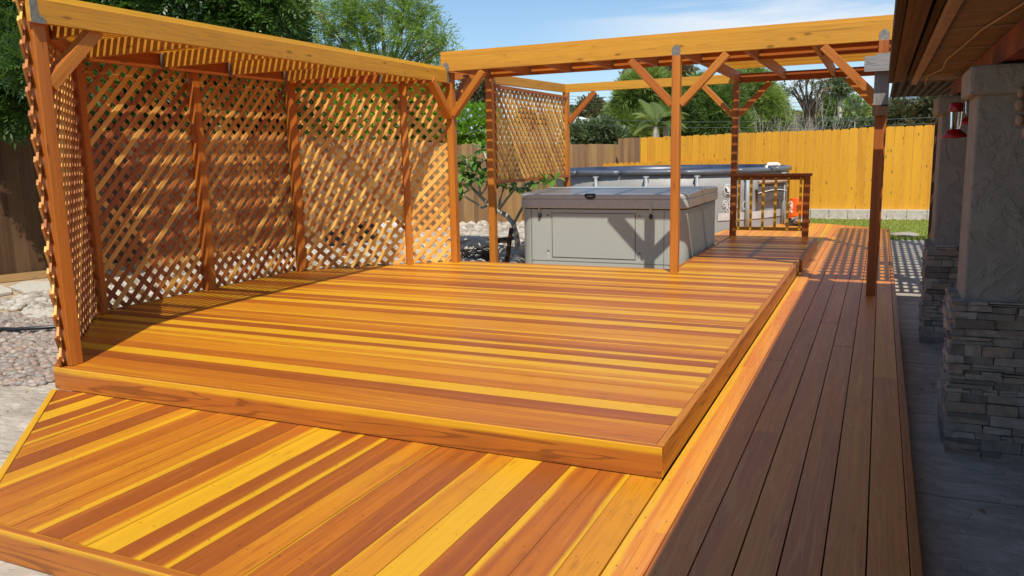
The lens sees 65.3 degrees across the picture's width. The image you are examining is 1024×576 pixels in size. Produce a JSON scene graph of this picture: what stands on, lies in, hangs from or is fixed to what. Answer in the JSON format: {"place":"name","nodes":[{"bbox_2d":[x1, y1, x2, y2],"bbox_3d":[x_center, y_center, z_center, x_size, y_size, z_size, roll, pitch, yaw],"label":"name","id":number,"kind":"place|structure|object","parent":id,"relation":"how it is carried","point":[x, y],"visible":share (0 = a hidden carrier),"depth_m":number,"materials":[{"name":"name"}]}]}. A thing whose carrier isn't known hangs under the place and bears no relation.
{"place":"outdoors","nodes":[
{"label":"outdoors","id":0,"kind":"place"},
{"bbox_2d":[0,382,74,575],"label":"garden slab","id":1,"kind":"structure","parent":0,"point":[20,405],"depth_m":5.16,"materials":[{"name":"concrete"}]},
{"bbox_2d":[0,118,931,481],"bbox_3d":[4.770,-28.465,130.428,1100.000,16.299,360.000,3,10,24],"label":"ground","id":2,"kind":"structure","parent":0,"point":[8,284],"depth_m":11.24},
{"bbox_2d":[0,285,11,295],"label":"paving stone","id":3,"kind":"object","parent":2,"relation":"on","point":[4,291],"visible":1,"depth_m":10.08,"materials":[{"name":"stone"}]},
{"bbox_2d":[0,0,32,151],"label":"pepper tree","id":4,"kind":"object","parent":2,"relation":"on","point":[15,124],"visible":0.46,"depth_m":9.84,"materials":[{"name":"green plant"}]},
{"bbox_2d":[0,312,58,386],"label":"river pebbles","id":5,"kind":"object","parent":2,"relation":"on","point":[28,358],"visible":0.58,"depth_m":6.82,"materials":[{"name":"beige gravel"}]},
{"bbox_2d":[0,325,55,330],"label":"irrigation pipe","id":6,"kind":"object","parent":5,"relation":"on","point":[26,328],"visible":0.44,"depth_m":7.64,"materials":[{"name":"black plastic"}]},
{"bbox_2d":[9,281,50,293],"bbox_3d":[-6.352,-0.013,10.531,0.471,0.040,1.027,-7,11,-30],"label":"paving stone","id":7,"kind":"object","parent":2,"relation":"on","point":[31,286],"visible":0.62,"depth_m":10.42,"materials":[{"name":"stone"}]},
{"bbox_2d":[21,307,53,317],"bbox_3d":[-5.102,0.269,8.709,0.393,0.040,0.834,-8,12,-36],"label":"stepping stone","id":8,"kind":"object","parent":2,"relation":"on","point":[37,313],"visible":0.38,"depth_m":8.62,"materials":[{"name":"stone"}]},
{"bbox_2d":[0,130,294,274],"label":"dark fence","id":9,"kind":"object","parent":2,"relation":"on","point":[22,242],"visible":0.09,"depth_m":11.53,"materials":[{"name":"brown wood"}]},
{"bbox_2d":[0,244,294,282],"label":"kick board","id":10,"kind":"object","parent":2,"relation":"on","point":[22,276],"depth_m":11.42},
{"bbox_2d":[79,0,335,136],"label":"pepper tree","id":11,"kind":"object","parent":2,"relation":"on","point":[287,19],"visible":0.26,"depth_m":13.95,"materials":[{"name":"green plant"}]},
{"bbox_2d":[0,220,524,311],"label":"pale rocks","id":12,"kind":"object","parent":2,"relation":"on","point":[34,300],"visible":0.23,"depth_m":11.99,"materials":[{"name":"grey stone"}]},
{"bbox_2d":[325,229,344,246],"bbox_3d":[-3.181,-0.872,14.337,0.432,0.340,0.432,3,10,24],"label":"plant pot","id":13,"kind":"object","parent":12,"relation":"on","point":[337,238],"visible":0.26,"depth_m":14.20,"materials":[{"name":"black plastic"}]},
{"bbox_2d":[376,221,414,241],"bbox_3d":[-2.173,-1.027,14.910,0.600,0.415,0.400,3,10,24],"label":"block stack","id":14,"kind":"object","parent":12,"relation":"on","point":[389,230],"visible":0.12,"depth_m":14.72,"materials":[{"name":"concrete"}]},
{"bbox_2d":[460,246,488,259],"bbox_3d":[-0.515,-0.522,12.172,0.600,0.184,0.582,-3,10,-9],"label":"garden hose","id":15,"kind":"object","parent":12,"relation":"on","point":[466,254],"visible":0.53,"depth_m":12.19,"materials":[{"name":"black plastic"}]},
{"bbox_2d":[478,250,498,261],"bbox_3d":[-0.346,-0.442,11.816,0.302,0.200,0.302,3,10,24],"label":"plant pot","id":16,"kind":"object","parent":12,"relation":"on","point":[484,254],"visible":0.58,"depth_m":11.70,"materials":[{"name":"black plastic"}]},
{"bbox_2d":[443,140,564,250],"bbox_3d":[-0.077,-1.395,12.441,2.219,1.808,0.977,3,10,24],"label":"plumeria tree","id":17,"kind":"object","parent":12,"relation":"on","point":[475,165],"visible":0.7,"depth_m":12.42,"materials":[{"name":"green plant"}]},
{"bbox_2d":[354,221,377,243],"bbox_3d":[-2.706,-1.013,14.878,0.475,0.420,0.475,3,10,24],"label":"plant pot","id":18,"kind":"object","parent":2,"relation":"on","point":[366,231],"visible":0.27,"depth_m":14.71,"materials":[{"name":"black plastic"}]},
{"bbox_2d":[298,136,449,242],"bbox_3d":[-2.559,-1.981,15.978,0.085,2.062,4.146,7,12,39],"label":"side fence","id":19,"kind":"object","parent":2,"relation":"on","point":[326,150],"visible":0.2,"depth_m":15.54,"materials":[{"name":"brown wood"}]},
{"bbox_2d":[307,0,466,65],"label":"willow leaf tree","id":20,"kind":"object","parent":2,"relation":"on","point":[362,15],"visible":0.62,"depth_m":24.91,"materials":[{"name":"green plant"}]},
{"bbox_2d":[304,84,501,144],"bbox_3d":[-3.428,-3.824,21.416,6.920,4.068,2.260,3,10,24],"label":"flowering bush","id":21,"kind":"object","parent":2,"relation":"on","point":[471,123],"visible":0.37,"depth_m":20.29,"materials":[{"name":"green plant"}]},
{"bbox_2d":[53,260,798,478],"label":"deck","id":22,"kind":"structure","parent":2,"relation":"on","point":[625,370],"depth_m":5.41,"materials":[{"name":"brown wood"}]},
{"bbox_2d":[12,0,460,366],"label":"bay pergola","id":23,"kind":"object","parent":22,"relation":"on","point":[61,42],"visible":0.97,"depth_m":7.89,"materials":[{"name":"brown wood"}]},
{"bbox_2d":[0,223,922,575],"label":"deck","id":24,"kind":"structure","parent":2,"relation":"on","point":[794,457],"depth_m":3.53,"materials":[{"name":"brown wood"}]},
{"bbox_2d":[440,15,893,295],"bbox_3d":[2.009,-1.600,10.526,5.370,2.829,3.979,3,10,24],"label":"pergola","id":25,"kind":"object","parent":24,"relation":"on","point":[828,44],"visible":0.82,"depth_m":9.28,"materials":[{"name":"brown wood"}]},
{"bbox_2d":[679,236,817,273],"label":"step platform","id":26,"kind":"structure","parent":24,"relation":"on","point":[777,255],"depth_m":10.03,"materials":[{"name":"brown wood"}]},
{"bbox_2d":[729,173,812,238],"bbox_3d":[3.826,-1.220,11.889,1.170,0.953,0.140,3,10,24],"label":"deck railing","id":27,"kind":"object","parent":26,"relation":"on","point":[801,177],"visible":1,"depth_m":11.79,"materials":[{"name":"brown wood"}]},
{"bbox_2d":[785,216,810,225],"bbox_3d":[5.484,-1.205,15.346,0.482,0.387,0.418,3,10,24],"label":"plastic bag","id":28,"kind":"object","parent":24,"relation":"on","point":[793,221],"visible":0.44,"depth_m":15.23,"materials":[{"name":"plastic"}]},
{"bbox_2d":[789,198,802,217],"bbox_3d":[5.468,-1.538,15.347,0.330,0.375,0.330,3,10,24],"label":"bucket","id":29,"kind":"object","parent":28,"relation":"on","point":[794,207],"visible":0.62,"depth_m":15.23,"materials":[{"name":"orange plastic"}]},
{"bbox_2d":[460,237,488,248],"bbox_3d":[-0.651,-0.663,13.549,0.950,0.392,0.708,3,10,24],"label":"boulder","id":30,"kind":"object","parent":2,"relation":"on","point":[478,242],"visible":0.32,"depth_m":13.28,"materials":[{"name":"grey stone"}]},
{"bbox_2d":[448,232,508,241],"bbox_3d":[-0.459,-0.909,14.057,1.693,0.030,0.622,-10,13,-42],"label":"plank","id":31,"kind":"object","parent":30,"relation":"on","point":[486,236],"visible":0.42,"depth_m":13.92,"materials":[{"name":"wood"}]},
{"bbox_2d":[455,78,501,132],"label":"eucalyptus tree","id":32,"kind":"object","parent":2,"relation":"on","point":[478,95],"visible":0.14,"depth_m":44.40,"materials":[{"name":"green plant"}]},
{"bbox_2d":[7,363,984,511],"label":"fallen leaves","id":33,"kind":"object","parent":2,"relation":"on","point":[919,479],"visible":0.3,"depth_m":4.99,"materials":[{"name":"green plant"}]},
{"bbox_2d":[505,228,513,262],"bbox_3d":[-0.047,-0.574,11.474,0.148,0.587,0.050,3,10,24],"label":"timber stake","id":34,"kind":"object","parent":2,"relation":"on","point":[509,243],"visible":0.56,"depth_m":11.44,"materials":[{"name":"brown wood"}]},
{"bbox_2d":[457,144,617,223],"bbox_3d":[0.785,-2.513,19.213,5.189,1.907,0.085,-9,12,-39],"label":"side fence","id":35,"kind":"object","parent":2,"relation":"on","point":[591,155],"visible":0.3,"depth_m":18.59,"materials":[{"name":"brown wood"}]},
{"bbox_2d":[570,92,605,117],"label":"round tree","id":36,"kind":"object","parent":2,"relation":"on","point":[592,110],"visible":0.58,"depth_m":64.47,"materials":[{"name":"green plant"}]},
{"bbox_2d":[559,112,630,144],"bbox_3d":[2.918,-4.716,28.431,2.830,2.939,2.070,3,10,24],"label":"garden bush","id":37,"kind":"object","parent":2,"relation":"on","point":[599,132],"visible":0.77,"depth_m":27.83,"materials":[{"name":"green plant"}]},
{"bbox_2d":[521,186,717,268],"bbox_3d":[1.546,-0.834,11.147,2.251,1.132,2.262,3,10,24],"label":"hot tub","id":38,"kind":"object","parent":2,"relation":"on","point":[617,226],"visible":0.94,"depth_m":10.20,"materials":[{"name":"plastic"}]},
{"bbox_2d":[618,137,639,163],"bbox_3d":[2.984,-2.869,20.324,0.574,1.871,0.079,3,10,24],"label":"old fence","id":39,"kind":"object","parent":2,"relation":"on","point":[628,150],"visible":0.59,"depth_m":20.19,"materials":[{"name":"brown wood"}]},
{"bbox_2d":[602,66,686,138],"bbox_3d":[5.125,-6.309,30.489,3.898,5.067,3.389,3,10,24],"label":"pine tree","id":40,"kind":"object","parent":2,"relation":"on","point":[624,104],"visible":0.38,"depth_m":29.57,"materials":[{"name":"green plant"}]},
{"bbox_2d":[618,64,699,76],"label":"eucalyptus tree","id":41,"kind":"object","parent":2,"relation":"on","point":[685,68],"visible":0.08,"depth_m":43.55,"materials":[{"name":"green plant"}]},
{"bbox_2d":[630,99,689,137],"bbox_3d":[4.503,-4.231,24.730,2.078,3.244,2.434,3,10,24],"label":"palm tree","id":42,"kind":"object","parent":2,"relation":"on","point":[659,113],"visible":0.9,"depth_m":24.38,"materials":[{"name":"green plant"}]},
{"bbox_2d":[603,159,719,166],"bbox_3d":[3.287,-2.503,20.070,3.796,1.379,0.079,3,10,24],"label":"picket fence","id":43,"kind":"object","parent":2,"relation":"on","point":[700,162],"visible":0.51,"depth_m":19.70,"materials":[{"name":"yellow wood"}]},
{"bbox_2d":[553,162,791,232],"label":"frame pool","id":44,"kind":"structure","parent":2,"relation":"on","point":[716,175],"depth_m":15.03,"materials":[{"name":"white plastic"}]},
{"bbox_2d":[668,68,759,143],"bbox_3d":[6.519,-5.198,26.581,3.248,4.372,2.777,3,10,24],"label":"pine tree","id":45,"kind":"object","parent":2,"relation":"on","point":[702,108],"visible":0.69,"depth_m":25.75,"materials":[{"name":"green plant"}]},
{"bbox_2d":[501,121,934,127],"bbox_3d":[5.109,-4.480,21.354,15.255,0.590,0.013,3,10,24],"label":"cable","id":46,"kind":"object","parent":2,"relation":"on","point":[741,127],"visible":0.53,"depth_m":20.93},
{"bbox_2d":[520,117,934,121],"bbox_3d":[5.081,-4.601,21.234,15.170,0.586,0.013,3,10,24],"label":"cable","id":47,"kind":"object","parent":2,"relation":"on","point":[791,121],"visible":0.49,"depth_m":20.25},
{"bbox_2d":[715,115,798,162],"bbox_3d":[6.595,-3.528,21.864,2.805,2.729,1.858,3,10,24],"label":"bare shrub","id":48,"kind":"object","parent":2,"relation":"on","point":[771,126],"visible":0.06,"depth_m":21.34,"materials":[{"name":"plant"}]},
{"bbox_2d":[738,67,795,149],"bbox_3d":[9.771,-6.664,31.602,3.084,4.868,3.037,3,10,24],"label":"pine tree","id":49,"kind":"object","parent":2,"relation":"on","point":[771,101],"visible":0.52,"depth_m":30.70,"materials":[{"name":"green plant"}]},
{"bbox_2d":[739,96,824,137],"bbox_3d":[7.912,-4.066,23.594,2.861,3.113,1.847,2,10,17],"label":"bare shrub","id":50,"kind":"object","parent":2,"relation":"on","point":[802,117],"visible":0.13,"depth_m":23.01,"materials":[{"name":"plant"}]},
{"bbox_2d":[777,81,796,112],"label":"eucalyptus tree","id":51,"kind":"object","parent":2,"relation":"on","point":[782,84],"visible":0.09,"depth_m":40.00,"materials":[{"name":"green plant"}]},
{"bbox_2d":[754,84,855,184],"bbox_3d":[7.980,-3.832,21.575,3.301,3.364,2.368,-3,10,-11],"label":"bare shrub","id":52,"kind":"object","parent":2,"relation":"on","point":[799,129],"visible":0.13,"depth_m":21.55,"materials":[{"name":"plant"}]},
{"bbox_2d":[785,78,835,130],"bbox_3d":[13.530,-7.647,36.428,2.275,4.438,1.929,3,10,24],"label":"eucalyptus tree","id":53,"kind":"object","parent":2,"relation":"on","point":[808,99],"visible":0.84,"depth_m":36.00,"materials":[{"name":"grey plant"}]},
{"bbox_2d":[795,99,858,182],"bbox_3d":[8.732,-3.838,22.479,2.563,3.048,2.038,3,10,24],"label":"bare shrub","id":54,"kind":"object","parent":2,"relation":"on","point":[833,122],"visible":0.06,"depth_m":22.37,"materials":[{"name":"plant"}]},
{"bbox_2d":[790,109,871,116],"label":"hedge","id":55,"kind":"object","parent":2,"relation":"on","point":[796,113],"visible":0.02,"depth_m":50.50,"materials":[{"name":"green plant"}]},
{"bbox_2d":[818,93,845,117],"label":"round tree","id":56,"kind":"object","parent":2,"relation":"on","point":[831,108],"visible":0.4,"depth_m":44.47,"materials":[{"name":"green plant"}]},
{"bbox_2d":[790,114,874,136],"bbox_3d":[16.779,-7.403,39.328,7.932,2.409,2.273,3,10,24],"label":"hedge","id":57,"kind":"object","parent":2,"relation":"on","point":[867,122],"visible":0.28,"depth_m":38.71,"materials":[{"name":"green plant"}]},
{"bbox_2d":[824,77,855,137],"bbox_3d":[16.000,-8.409,39.285,1.615,4.465,1.562,3,10,24],"label":"sparse tree","id":58,"kind":"object","parent":2,"relation":"on","point":[843,89],"visible":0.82,"depth_m":38.86,"materials":[{"name":"green plant"}]},
{"bbox_2d":[838,95,871,127],"bbox_3d":[12.844,-5.626,29.973,1.253,3.213,0.964,-7,11,-30],"label":"slender tree","id":59,"kind":"object","parent":2,"relation":"on","point":[857,106],"visible":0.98,"depth_m":29.72,"materials":[{"name":"green plant"}]},
{"bbox_2d":[837,93,873,154],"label":"round tree","id":60,"kind":"object","parent":2,"relation":"on","point":[852,113],"visible":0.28,"depth_m":42.48,"materials":[{"name":"green plant"}]},
{"bbox_2d":[809,209,928,218],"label":"block kerb","id":61,"kind":"structure","parent":2,"relation":"on","point":[862,213],"depth_m":18.04,"materials":[{"name":"concrete"}]},
{"bbox_2d":[640,125,934,209],"bbox_3d":[6.288,-2.798,18.794,6.688,1.843,0.084,3,10,24],"label":"cedar fence","id":62,"kind":"object","parent":61,"relation":"on","point":[805,146],"visible":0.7,"depth_m":18.25,"materials":[{"name":"yellow wood"}]},
{"bbox_2d":[810,217,928,220],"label":"kerb gravel","id":63,"kind":"structure","parent":2,"relation":"on","point":[857,218],"depth_m":17.84,"materials":[{"name":"grey gravel"}]},
{"bbox_2d":[872,95,949,187],"bbox_3d":[12.966,-4.843,25.915,2.474,3.387,2.172,3,10,24],"label":"garden bush","id":64,"kind":"object","parent":2,"relation":"on","point":[917,109],"visible":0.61,"depth_m":25.39,"materials":[{"name":"green plant"}]},
{"bbox_2d":[555,117,586,143],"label":"white house","id":65,"kind":"structure","parent":0,"point":[581,118],"depth_m":48.76,"materials":[{"name":"plastic"}]},
{"bbox_2d":[309,0,894,117],"label":"sky","id":66,"kind":"structure","parent":0,"point":[484,23],"materials":[{"name":"blue"}]},
{"bbox_2d":[809,218,928,239],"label":"lawn","id":67,"kind":"structure","parent":0,"point":[895,231],"depth_m":15.72,"materials":[{"name":"plant"}]},
{"bbox_2d":[890,232,919,236],"bbox_3d":[7.094,-0.960,14.455,0.500,0.102,0.427,3,10,24],"label":"flat stone","id":68,"kind":"object","parent":67,"relation":"on","point":[901,234],"visible":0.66,"depth_m":14.34,"materials":[{"name":"beige stone"}]},
{"bbox_2d":[888,0,1023,462],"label":"house","id":69,"kind":"structure","parent":0,"point":[971,311],"depth_m":4.04,"materials":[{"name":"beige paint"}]},
{"bbox_2d":[941,60,966,137],"bbox_3d":[2.804,-1.206,5.033,0.155,0.520,0.155,3,10,24],"label":"hummingbird feeder","id":70,"kind":"object","parent":69,"relation":"hanging from","point":[956,109],"visible":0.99,"depth_m":5.03,"materials":[{"name":"red plastic"}]},
{"bbox_2d":[961,100,969,124],"bbox_3d":[3.317,-1.392,5.767,0.158,0.420,0.158,3,10,24],"label":"hummingbird feeder","id":71,"kind":"object","parent":69,"relation":"hanging from","point":[964,121],"visible":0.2,"depth_m":5.77,"materials":[{"name":"red plastic"}]},
{"bbox_2d":[1014,87,1023,137],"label":"wall flower","id":72,"kind":"object","parent":69,"relation":"attached to","point":[1019,107],"depth_m":3.80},
{"bbox_2d":[891,240,1023,575],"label":"patio slab","id":73,"kind":"structure","parent":0,"point":[961,533],"depth_m":3.78,"materials":[{"name":"concrete"}]},
{"bbox_2d":[890,76,955,238],"bbox_3d":[6.015,-1.337,9.659,2.700,2.384,6.200,3,10,24],"label":"patio cover","id":74,"kind":"object","parent":73,"relation":"on","point":[906,88],"visible":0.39,"depth_m":11.44,"materials":[{"name":"brown wood"}]},
{"bbox_2d":[864,53,889,115],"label":"weathered beam","id":75,"kind":"structure","parent":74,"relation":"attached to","point":[878,64],"depth_m":7.49,"materials":[{"name":"grey wood"}]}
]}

